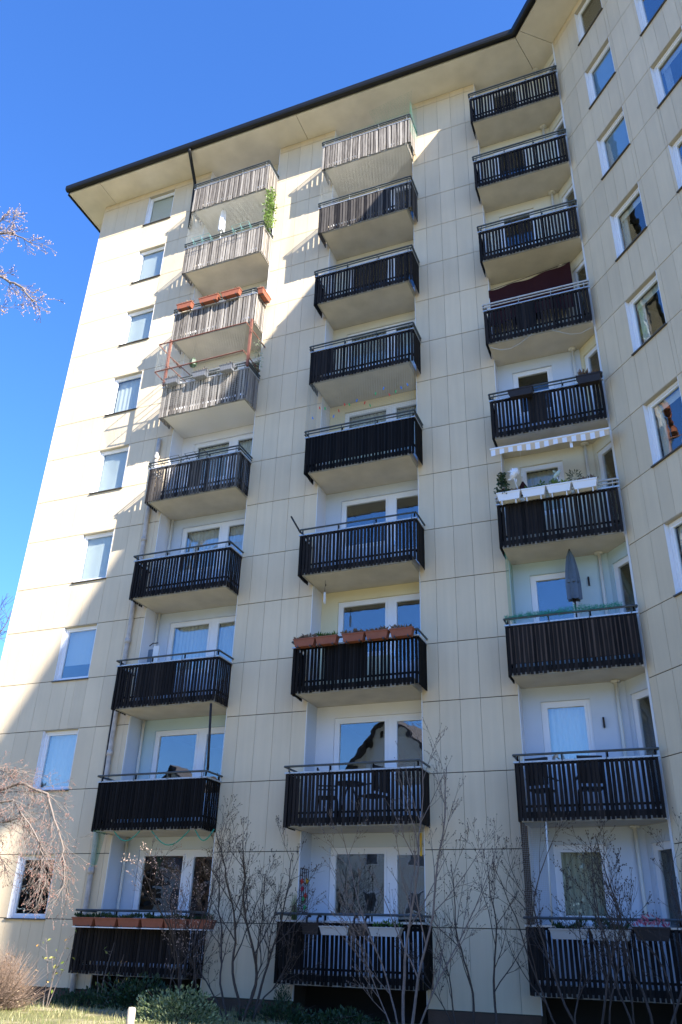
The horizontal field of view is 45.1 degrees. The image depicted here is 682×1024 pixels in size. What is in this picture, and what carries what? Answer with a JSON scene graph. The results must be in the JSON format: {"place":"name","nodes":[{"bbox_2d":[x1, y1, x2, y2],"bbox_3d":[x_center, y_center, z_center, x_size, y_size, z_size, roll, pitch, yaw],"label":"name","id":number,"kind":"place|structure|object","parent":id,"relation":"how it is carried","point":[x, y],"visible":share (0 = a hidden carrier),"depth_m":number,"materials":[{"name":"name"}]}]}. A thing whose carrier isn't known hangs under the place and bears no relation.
{"place":"outdoors","nodes":[
{"label":"outdoors","id":0,"kind":"place"},
{"bbox_2d":[0,994,419,1023],"bbox_3d":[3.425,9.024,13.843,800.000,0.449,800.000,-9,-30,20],"label":"ground","id":1,"kind":"structure","parent":0,"point":[78,1016],"depth_m":14.35,"materials":[{"name":"green plant"}]},
{"bbox_2d":[0,939,55,1010],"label":"dry bush","id":2,"kind":"object","parent":1,"relation":"on","point":[10,997],"visible":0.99,"depth_m":14.90,"materials":[{"name":"brown plant"}]},
{"bbox_2d":[0,203,64,322],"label":"budding tree","id":3,"kind":"object","parent":1,"relation":"on","point":[11,232],"visible":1,"depth_m":19.77,"materials":[{"name":"brown plant"}]},
{"bbox_2d":[0,751,89,929],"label":"weeping cherry","id":4,"kind":"object","parent":1,"relation":"on","point":[43,859],"visible":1,"depth_m":15.89,"materials":[{"name":"brown plant"}]},
{"bbox_2d":[36,930,75,1007],"bbox_3d":[-5.690,9.021,16.184,0.794,1.421,0.380,-9,-30,20],"label":"rose plant","id":5,"kind":"object","parent":1,"relation":"on","point":[54,966],"visible":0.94,"depth_m":16.16,"materials":[{"name":"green plant"}]},
{"bbox_2d":[45,985,117,1007],"bbox_3d":[-5.130,9.808,16.593,1.971,0.438,0.831,-9,-30,20],"label":"evergreen shrub","id":6,"kind":"object","parent":1,"relation":"on","point":[71,995],"visible":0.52,"depth_m":16.55,"materials":[{"name":"green plant"}]},
{"bbox_2d":[84,971,174,1010],"bbox_3d":[-3.933,9.340,15.923,2.246,0.771,1.081,-9,-30,20],"label":"evergreen shrub","id":7,"kind":"object","parent":1,"relation":"on","point":[124,999],"visible":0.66,"depth_m":15.86,"materials":[{"name":"green plant"}]},
{"bbox_2d":[125,981,227,1023],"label":"variegated shrub","id":8,"kind":"object","parent":1,"relation":"on","point":[177,1010],"visible":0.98,"depth_m":13.79,"materials":[{"name":"green plant"}]},
{"bbox_2d":[121,834,239,1015],"bbox_3d":[-3.075,7.587,15.286,1.819,3.232,2.630,-9,-30,20],"label":"bare shrub","id":9,"kind":"object","parent":1,"relation":"on","point":[172,934],"visible":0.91,"depth_m":15.32,"materials":[{"name":"brown plant"}]},
{"bbox_2d":[170,794,325,1021],"bbox_3d":[-1.737,7.579,15.651,2.611,3.692,3.751,11,-29,-16],"label":"lilac shrub","id":10,"kind":"object","parent":1,"relation":"on","point":[244,915],"visible":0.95,"depth_m":14.89,"materials":[{"name":"brown plant"}]},
{"bbox_2d":[233,997,320,1023],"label":"evergreen shrub","id":11,"kind":"object","parent":1,"relation":"on","point":[271,1010],"visible":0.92,"depth_m":14.34,"materials":[{"name":"green plant"}]},
{"bbox_2d":[288,1004,388,1023],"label":"evergreen shrub","id":12,"kind":"object","parent":1,"relation":"on","point":[333,1015],"visible":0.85,"depth_m":14.23,"materials":[{"name":"green plant"}]},
{"bbox_2d":[0,0,681,1023],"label":"apartment building","id":13,"kind":"structure","parent":1,"relation":"on","point":[548,132],"depth_m":19.64,"materials":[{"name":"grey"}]},
{"bbox_2d":[4,854,56,919],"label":"window","id":14,"kind":"structure","parent":13,"relation":"in","point":[15,910],"depth_m":19.36,"materials":[{"name":"clear glass"}]},
{"bbox_2d":[29,728,78,791],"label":"window","id":15,"kind":"structure","parent":13,"relation":"in","point":[57,748],"depth_m":20.49,"materials":[{"name":"clear glass"}]},
{"bbox_2d":[51,623,97,682],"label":"window","id":16,"kind":"structure","parent":13,"relation":"in","point":[77,643],"depth_m":21.86,"materials":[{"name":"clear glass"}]},
{"bbox_2d":[72,912,96,927],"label":"planter","id":17,"kind":"object","parent":13,"relation":"attached to","point":[83,920],"visible":1,"depth_m":17.08,"materials":[{"name":"plastic"}]},
{"bbox_2d":[71,529,114,583],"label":"window","id":18,"kind":"structure","parent":13,"relation":"in","point":[95,548],"depth_m":23.07,"materials":[{"name":"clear glass"}]},
{"bbox_2d":[94,910,119,927],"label":"planter","id":19,"kind":"object","parent":13,"relation":"attached to","point":[102,920],"visible":0.98,"depth_m":16.89,"materials":[{"name":"plastic"}]},
{"bbox_2d":[89,444,129,494],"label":"window","id":20,"kind":"structure","parent":13,"relation":"in","point":[111,462],"depth_m":24.42,"materials":[{"name":"clear glass"}]},
{"bbox_2d":[104,371,142,415],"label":"window","id":21,"kind":"structure","parent":13,"relation":"in","point":[124,395],"depth_m":25.76,"materials":[{"name":"clear glass"}]},
{"bbox_2d":[117,912,143,928],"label":"planter","id":22,"kind":"object","parent":13,"relation":"attached to","point":[129,920],"visible":1,"depth_m":16.70,"materials":[{"name":"plastic"}]},
{"bbox_2d":[118,304,154,345],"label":"window","id":23,"kind":"structure","parent":13,"relation":"in","point":[137,328],"depth_m":27.02,"materials":[{"name":"clear glass"}]},
{"bbox_2d":[131,243,165,283],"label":"window","id":24,"kind":"structure","parent":13,"relation":"in","point":[149,261],"depth_m":28.32,"materials":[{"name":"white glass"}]},
{"bbox_2d":[140,912,165,929],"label":"planter","id":25,"kind":"object","parent":13,"relation":"attached to","point":[149,921],"visible":0.9,"depth_m":16.50,"materials":[{"name":"plastic"}]},
{"bbox_2d":[142,189,174,225],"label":"window","id":26,"kind":"structure","parent":13,"relation":"in","point":[161,210],"depth_m":29.59,"materials":[{"name":"white glass"}]},
{"bbox_2d":[132,850,211,916],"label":"loggia window","id":27,"kind":"structure","parent":13,"relation":"in","point":[142,901],"depth_m":19.40,"materials":[{"name":"white glass"}]},
{"bbox_2d":[150,728,223,836],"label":"loggia window","id":28,"kind":"structure","parent":13,"relation":"in","point":[174,750],"depth_m":20.70,"materials":[{"name":"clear glass"}]},
{"bbox_2d":[179,849,212,967],"bbox_3d":[-3.007,8.562,17.789,0.970,2.319,0.110,-9,-30,20],"label":"balcony door","id":29,"kind":"structure","parent":13,"relation":"in","point":[193,853],"depth_m":18.25,"materials":[{"name":"white plastic"}]},
{"bbox_2d":[166,618,233,718],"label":"loggia window","id":30,"kind":"structure","parent":13,"relation":"in","point":[190,636],"depth_m":21.22,"materials":[{"name":"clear glass"}]},
{"bbox_2d":[155,318,264,408],"bbox_3d":[-3.771,-4.096,23.887,3.038,2.421,1.650,-9,-30,20],"label":"net","id":31,"kind":"object","parent":13,"relation":"attached to","point":[166,368],"visible":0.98,"depth_m":23.42,"materials":[{"name":"grey fabric"}]},
{"bbox_2d":[195,727,224,823],"bbox_3d":[-2.919,6.159,19.092,0.970,2.289,0.072,-9,-30,20],"label":"balcony door","id":32,"kind":"structure","parent":13,"relation":"in","point":[214,730],"depth_m":19.52,"materials":[{"name":"white plastic"}]},
{"bbox_2d":[177,522,242,610],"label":"loggia window","id":33,"kind":"structure","parent":13,"relation":"in","point":[212,533],"depth_m":22.58,"materials":[{"name":"clear glass"}]},
{"bbox_2d":[189,437,251,518],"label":"loggia window","id":34,"kind":"structure","parent":13,"relation":"in","point":[213,445],"depth_m":23.88,"materials":[{"name":"clear glass"}]},
{"bbox_2d":[208,616,234,699],"bbox_3d":[-2.825,3.735,20.419,0.970,2.379,0.212,-9,-30,20],"label":"balcony door","id":35,"kind":"structure","parent":13,"relation":"in","point":[227,630],"depth_m":20.85,"materials":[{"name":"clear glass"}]},
{"bbox_2d":[186,191,266,242],"bbox_3d":[-3.702,-9.506,26.474,2.803,1.603,0.083,-9,-30,20],"label":"bird net","id":36,"kind":"object","parent":13,"relation":"on","point":[227,217],"visible":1,"depth_m":26.48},
{"bbox_2d":[220,519,244,586],"bbox_3d":[-2.743,1.266,21.737,0.970,2.359,0.212,-9,-30,20],"label":"balcony door","id":37,"kind":"structure","parent":13,"relation":"in","point":[236,536],"depth_m":22.20,"materials":[{"name":"clear glass"}]},
{"bbox_2d":[231,433,252,484],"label":"balcony door","id":38,"kind":"structure","parent":13,"relation":"in","point":[247,445],"depth_m":23.53,"materials":[{"name":"clear glass"}]},
{"bbox_2d":[260,186,277,232],"bbox_3d":[-2.248,-9.620,26.047,0.522,1.807,0.444,-9,-30,20],"label":"climbing plant","id":39,"kind":"object","parent":13,"relation":"hanging from","point":[268,213],"visible":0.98,"depth_m":25.99,"materials":[{"name":"green plant"}]},
{"bbox_2d":[293,633,316,648],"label":"planter","id":40,"kind":"object","parent":13,"relation":"attached to","point":[305,641],"visible":1,"depth_m":18.11,"materials":[{"name":"plastic"}]},
{"bbox_2d":[301,914,322,934],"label":"planter","id":41,"kind":"object","parent":13,"relation":"attached to","point":[310,926],"visible":0.96,"depth_m":15.31,"materials":[{"name":"black plastic"}]},
{"bbox_2d":[315,631,339,646],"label":"planter","id":42,"kind":"object","parent":13,"relation":"attached to","point":[327,639],"visible":1,"depth_m":17.93,"materials":[{"name":"plastic"}]},
{"bbox_2d":[318,926,349,935],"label":"planter","id":43,"kind":"object","parent":13,"relation":"attached to","point":[326,930],"visible":0.81,"depth_m":15.12,"materials":[{"name":"grey plastic"}]},
{"bbox_2d":[340,628,365,643],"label":"planter","id":44,"kind":"object","parent":13,"relation":"attached to","point":[355,636],"visible":1,"depth_m":17.71,"materials":[{"name":"plastic"}]},
{"bbox_2d":[305,361,413,435],"bbox_3d":[0.563,-2.791,21.187,2.914,1.634,0.664,-9,-30,20],"label":"bird net","id":45,"kind":"object","parent":13,"relation":"hanging from","point":[310,403],"visible":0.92,"depth_m":21.00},
{"bbox_2d":[319,147,409,202],"bbox_3d":[0.713,-10.228,24.846,2.882,1.602,0.082,-9,-30,20],"label":"bird net","id":46,"kind":"object","parent":13,"relation":"on","point":[367,173],"visible":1,"depth_m":24.86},
{"bbox_2d":[328,847,424,931],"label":"loggia window","id":47,"kind":"structure","parent":13,"relation":"in","point":[377,859],"depth_m":18.20,"materials":[{"name":"white glass"}]},
{"bbox_2d":[365,625,389,641],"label":"planter","id":48,"kind":"object","parent":13,"relation":"attached to","point":[379,633],"visible":1,"depth_m":17.53,"materials":[{"name":"plastic"}]},
{"bbox_2d":[333,715,421,832],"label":"loggia window","id":49,"kind":"structure","parent":13,"relation":"in","point":[356,739],"depth_m":19.38,"materials":[{"name":"white glass"}]},
{"bbox_2d":[338,597,419,705],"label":"loggia window","id":50,"kind":"structure","parent":13,"relation":"in","point":[368,614],"depth_m":20.29,"materials":[{"name":"clear glass"}]},
{"bbox_2d":[341,494,417,590],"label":"loggia window","id":51,"kind":"structure","parent":13,"relation":"in","point":[378,506],"depth_m":21.43,"materials":[{"name":"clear glass"}]},
{"bbox_2d":[347,325,412,402],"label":"loggia window","id":52,"kind":"structure","parent":13,"relation":"in","point":[389,325],"depth_m":23.49,"materials":[{"name":"white glass"}]},
{"bbox_2d":[345,405,415,491],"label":"loggia window","id":53,"kind":"structure","parent":13,"relation":"in","point":[387,407],"depth_m":22.30,"materials":[{"name":"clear glass"}]},
{"bbox_2d":[350,254,413,323],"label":"loggia window","id":54,"kind":"structure","parent":13,"relation":"in","point":[411,281],"depth_m":25.24,"materials":[{"name":"white glass"}]},
{"bbox_2d":[368,919,403,936],"bbox_3d":[0.817,7.534,14.889,0.624,0.308,0.262,-9,-30,20],"label":"planter","id":55,"kind":"object","parent":13,"relation":"attached to","point":[385,931],"visible":0.92,"depth_m":14.81,"materials":[{"name":"grey plastic"}]},
{"bbox_2d":[389,624,414,638],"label":"planter","id":56,"kind":"object","parent":13,"relation":"attached to","point":[396,632],"visible":1,"depth_m":17.34,"materials":[{"name":"plastic"}]},
{"bbox_2d":[391,319,415,369],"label":"balcony door","id":57,"kind":"structure","parent":13,"relation":"in","point":[414,319],"depth_m":23.08,"materials":[{"name":"clear glass"}]},
{"bbox_2d":[391,399,416,458],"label":"balcony door","id":58,"kind":"structure","parent":13,"relation":"in","point":[398,405],"depth_m":21.89,"materials":[{"name":"white glass"}]},
{"bbox_2d":[391,490,418,563],"bbox_3d":[1.640,0.524,20.073,0.893,2.359,0.110,-9,-30,20],"label":"balcony door","id":59,"kind":"structure","parent":13,"relation":"in","point":[394,497],"depth_m":20.54,"materials":[{"name":"white plastic"}]},
{"bbox_2d":[391,593,419,681],"bbox_3d":[1.558,2.993,18.755,0.893,2.379,0.110,-9,-30,20],"label":"balcony door","id":60,"kind":"structure","parent":13,"relation":"in","point":[410,597],"depth_m":19.20,"materials":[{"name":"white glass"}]},
{"bbox_2d":[390,713,421,815],"bbox_3d":[1.476,5.431,17.453,0.893,2.289,0.110,-9,-30,20],"label":"balcony door","id":61,"kind":"structure","parent":13,"relation":"in","point":[394,719],"depth_m":17.82,"materials":[{"name":"white plastic"}]},
{"bbox_2d":[390,847,423,977],"bbox_3d":[1.395,7.843,16.166,0.893,2.319,0.110,-9,-30,20],"label":"balcony door","id":62,"kind":"structure","parent":13,"relation":"in","point":[394,854],"depth_m":16.45,"materials":[{"name":"white plastic"}]},
{"bbox_2d":[496,486,521,504],"bbox_3d":[3.673,-0.339,17.856,0.547,0.454,0.248,-9,-30,20],"label":"planter","id":63,"kind":"object","parent":13,"relation":"attached to","point":[513,495],"visible":1,"depth_m":17.79,"materials":[{"name":"white plastic"}]},
{"bbox_2d":[493,144,537,208],"bbox_3d":[5.380,-9.396,24.763,0.980,2.309,2.072,-9,-30,20],"label":"loggia window","id":64,"kind":"structure","parent":13,"relation":"in","point":[523,144],"depth_m":24.67,"materials":[{"name":"clear glass"}]},
{"bbox_2d":[499,209,539,273],"bbox_3d":[5.298,-6.953,23.459,0.980,2.309,2.072,-9,-30,20],"label":"loggia window","id":65,"kind":"structure","parent":13,"relation":"in","point":[531,209],"depth_m":23.32,"materials":[{"name":"clear glass"}]},
{"bbox_2d":[507,385,533,400],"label":"planter","id":66,"kind":"object","parent":13,"relation":"attached to","point":[520,392],"visible":1,"depth_m":18.93,"materials":[{"name":"black plastic"}]},
{"bbox_2d":[520,822,533,924],"bbox_3d":[3.369,6.540,14.857,0.020,1.680,0.650,-9,-30,20],"label":"reed screen","id":67,"kind":"object","parent":13,"relation":"on","point":[526,856],"visible":0.55,"depth_m":14.88,"materials":[{"name":"brown wicker"}]},
{"bbox_2d":[489,262,575,326],"bbox_3d":[4.897,-5.621,21.197,2.142,1.527,0.080,-9,-30,20],"label":"sunshade cloth","id":68,"kind":"object","parent":13,"relation":"hanging from","point":[556,277],"visible":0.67,"depth_m":21.25,"materials":[{"name":"red fabric"}]},
{"bbox_2d":[521,479,546,500],"bbox_3d":[4.158,-0.436,17.676,0.537,0.484,0.233,-9,-30,20],"label":"planter","id":69,"kind":"object","parent":13,"relation":"attached to","point":[537,491],"visible":1,"depth_m":17.62,"materials":[{"name":"white plastic"}]},
{"bbox_2d":[519,822,551,924],"bbox_3d":[3.454,6.366,14.514,0.505,1.673,0.043,-8,-30,18],"label":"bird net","id":70,"kind":"object","parent":13,"relation":"hanging from","point":[539,847],"visible":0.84,"depth_m":14.64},
{"bbox_2d":[512,366,564,455],"bbox_3d":[5.135,-2.077,20.856,0.980,2.309,2.072,-9,-30,20],"label":"loggia window","id":71,"kind":"structure","parent":13,"relation":"in","point":[542,375],"depth_m":20.64,"materials":[{"name":"white plastic"}]},
{"bbox_2d":[524,757,560,810],"bbox_3d":[3.826,5.221,15.563,0.500,1.001,0.491,-17,-34,32],"label":"balcony chair","id":72,"kind":"object","parent":13,"relation":"on","point":[540,758],"visible":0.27,"depth_m":15.51,"materials":[{"name":"black"}]},
{"bbox_2d":[490,427,609,455],"bbox_3d":[4.622,-1.482,18.179,2.600,0.449,0.337,-9,-30,20],"label":"awning","id":73,"kind":"object","parent":13,"relation":"attached to","point":[570,438],"visible":1,"depth_m":18.02,"materials":[{"name":"white fabric"}]},
{"bbox_2d":[520,461,579,562],"bbox_3d":[5.053,0.375,19.548,0.980,2.329,2.072,-9,-30,20],"label":"loggia window","id":74,"kind":"structure","parent":13,"relation":"in","point":[532,475],"depth_m":19.24,"materials":[{"name":"clear glass"}]},
{"bbox_2d":[546,478,571,496],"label":"planter","id":75,"kind":"object","parent":13,"relation":"attached to","point":[557,488],"visible":1,"depth_m":17.43,"materials":[{"name":"white plastic"}]},
{"bbox_2d":[530,572,590,686],"bbox_3d":[4.971,2.844,18.230,0.980,2.349,2.072,-9,-30,20],"label":"loggia window","id":76,"kind":"structure","parent":13,"relation":"in","point":[548,591],"depth_m":18.73,"materials":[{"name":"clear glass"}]},
{"bbox_2d":[505,601,623,620],"bbox_3d":[4.420,1.975,16.413,2.384,0.251,0.272,-9,-30,20],"label":"garland","id":77,"kind":"object","parent":13,"relation":"on","point":[573,608],"visible":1,"depth_m":16.38,"materials":[{"name":"teal plant"}]},
{"bbox_2d":[548,918,587,939],"bbox_3d":[3.820,6.982,13.772,0.644,0.346,0.280,-9,-30,20],"label":"planter","id":78,"kind":"object","parent":13,"relation":"attached to","point":[559,931],"visible":0.8,"depth_m":13.71,"materials":[{"name":"grey plastic"}]},
{"bbox_2d":[541,699,595,827],"bbox_3d":[4.889,5.282,16.928,0.980,2.259,2.072,-9,-30,20],"label":"loggia window","id":79,"kind":"structure","parent":13,"relation":"in","point":[567,725],"depth_m":16.47,"materials":[{"name":"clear glass"}]},
{"bbox_2d":[565,549,582,616],"bbox_3d":[4.852,1.858,16.976,0.308,2.420,0.316,-9,-30,20],"label":"parasol","id":80,"kind":"object","parent":13,"relation":"on","point":[573,585],"visible":0.96,"depth_m":17.11,"materials":[{"name":"grey fabric"}]},
{"bbox_2d":[553,845,613,923],"bbox_3d":[4.470,6.843,15.098,0.980,1.319,0.177,-9,-30,20],"label":"loggia window","id":81,"kind":"structure","parent":13,"relation":"in","point":[563,857],"depth_m":15.17,"materials":[{"name":"clear glass"}]},
{"bbox_2d":[573,260,594,333],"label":"balcony door","id":82,"kind":"structure","parent":13,"relation":"in","point":[579,274],"depth_m":21.12,"materials":[{"name":"clear glass"}]},
{"bbox_2d":[571,474,597,492],"bbox_3d":[5.160,-0.600,17.300,0.555,0.478,0.242,-9,-30,20],"label":"planter","id":83,"kind":"object","parent":13,"relation":"attached to","point":[579,485],"visible":1,"depth_m":17.25,"materials":[{"name":"white plastic"}]},
{"bbox_2d":[575,368,601,387],"bbox_3d":[5.588,-3.084,18.522,0.602,0.455,0.309,-9,-30,20],"label":"planter","id":84,"kind":"object","parent":13,"relation":"attached to","point":[585,379],"visible":1,"depth_m":18.42,"materials":[{"name":"black plastic"}]},
{"bbox_2d":[574,0,602,45],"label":"window","id":85,"kind":"structure","parent":13,"relation":"in","point":[583,24],"depth_m":23.39,"materials":[{"name":"white glass"}]},
{"bbox_2d":[576,755,604,810],"bbox_3d":[4.642,5.087,15.262,0.500,1.001,0.491,-2,-28,7],"label":"balcony chair","id":86,"kind":"object","parent":13,"relation":"on","point":[589,756],"visible":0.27,"depth_m":15.20,"materials":[{"name":"black"}]},
{"bbox_2d":[585,345,602,413],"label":"balcony door","id":87,"kind":"structure","parent":13,"relation":"in","point":[591,359],"depth_m":19.83,"materials":[{"name":"clear glass"}]},
{"bbox_2d":[584,38,615,109],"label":"window","id":88,"kind":"structure","parent":13,"relation":"in","point":[597,81],"depth_m":21.82,"materials":[{"name":"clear glass"}]},
{"bbox_2d":[590,915,631,940],"bbox_3d":[4.462,6.860,13.554,0.660,0.394,0.264,-9,-30,20],"label":"planter","id":89,"kind":"object","parent":13,"relation":"attached to","point":[597,929],"visible":0.41,"depth_m":13.51,"materials":[{"name":"grey"}]},
{"bbox_2d":[598,443,623,542],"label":"balcony door","id":90,"kind":"structure","parent":13,"relation":"in","point":[606,461],"depth_m":18.48,"materials":[{"name":"clear glass"}]},
{"bbox_2d":[596,106,630,179],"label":"window","id":91,"kind":"structure","parent":13,"relation":"in","point":[618,142],"depth_m":20.52,"materials":[{"name":"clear glass"}]},
{"bbox_2d":[610,182,647,261],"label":"window","id":92,"kind":"structure","parent":13,"relation":"in","point":[626,229],"depth_m":19.47,"materials":[{"name":"white glass"}]},
{"bbox_2d":[613,556,644,672],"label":"balcony door","id":93,"kind":"structure","parent":13,"relation":"in","point":[625,593],"depth_m":17.16,"materials":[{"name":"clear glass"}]},
{"bbox_2d":[625,270,666,355],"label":"window","id":94,"kind":"structure","parent":13,"relation":"in","point":[646,317],"depth_m":18.19,"materials":[{"name":"clear glass"}]},
{"bbox_2d":[632,689,665,808],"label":"balcony door","id":95,"kind":"structure","parent":13,"relation":"in","point":[640,700],"depth_m":15.78,"materials":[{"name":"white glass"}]},
{"bbox_2d":[634,0,666,35],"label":"window","id":96,"kind":"structure","parent":13,"relation":"in","point":[647,10],"depth_m":20.39,"materials":[{"name":"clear glass"}]},
{"bbox_2d":[632,913,670,940],"bbox_3d":[5.039,6.753,13.358,0.610,0.412,0.244,-9,-30,20],"label":"planter","id":97,"kind":"object","parent":13,"relation":"attached to","point":[664,932],"visible":0.84,"depth_m":13.26,"materials":[{"name":"black plastic"}]},
{"bbox_2d":[643,376,681,467],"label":"window","id":98,"kind":"structure","parent":13,"relation":"in","point":[662,412],"depth_m":16.86,"materials":[{"name":"clear glass"}]},
{"bbox_2d":[650,26,681,108],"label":"window","id":99,"kind":"structure","parent":13,"relation":"in","point":[665,81],"depth_m":18.96,"materials":[{"name":"clear glass"}]},
{"bbox_2d":[652,841,681,989],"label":"balcony door","id":100,"kind":"structure","parent":13,"relation":"in","point":[659,853],"depth_m":14.46,"materials":[{"name":"white glass"}]},
{"bbox_2d":[664,512,681,596],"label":"window","id":101,"kind":"structure","parent":13,"relation":"in","point":[673,527],"depth_m":15.56,"materials":[{"name":"clear glass"}]},
{"bbox_2d":[668,129,681,192],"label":"window","id":102,"kind":"structure","parent":13,"relation":"in","point":[676,153],"depth_m":17.77,"materials":[{"name":"clear glass"}]},
{"bbox_2d":[314,717,501,1023],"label":"bare shrub","id":103,"kind":"object","parent":1,"relation":"on","point":[410,923],"visible":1,"depth_m":12.51,"materials":[{"name":"brown plant"}]},
{"bbox_2d":[394,822,556,1023],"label":"bare shrub","id":104,"kind":"object","parent":1,"relation":"on","point":[464,963],"visible":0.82,"depth_m":13.68,"materials":[{"name":"brown plant"}]},
{"bbox_2d":[459,806,654,1023],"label":"bare shrub","id":105,"kind":"object","parent":1,"relation":"on","point":[534,893],"visible":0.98,"depth_m":12.25,"materials":[{"name":"brown plant"}]},
{"bbox_2d":[556,800,681,1023],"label":"bare shrub","id":106,"kind":"object","parent":1,"relation":"on","point":[673,1019],"visible":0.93,"depth_m":12.24,"materials":[{"name":"brown plant"}]},
{"bbox_2d":[0,0,526,660],"label":"sky","id":107,"kind":"structure","parent":0,"point":[89,88],"materials":[{"name":"blue"}]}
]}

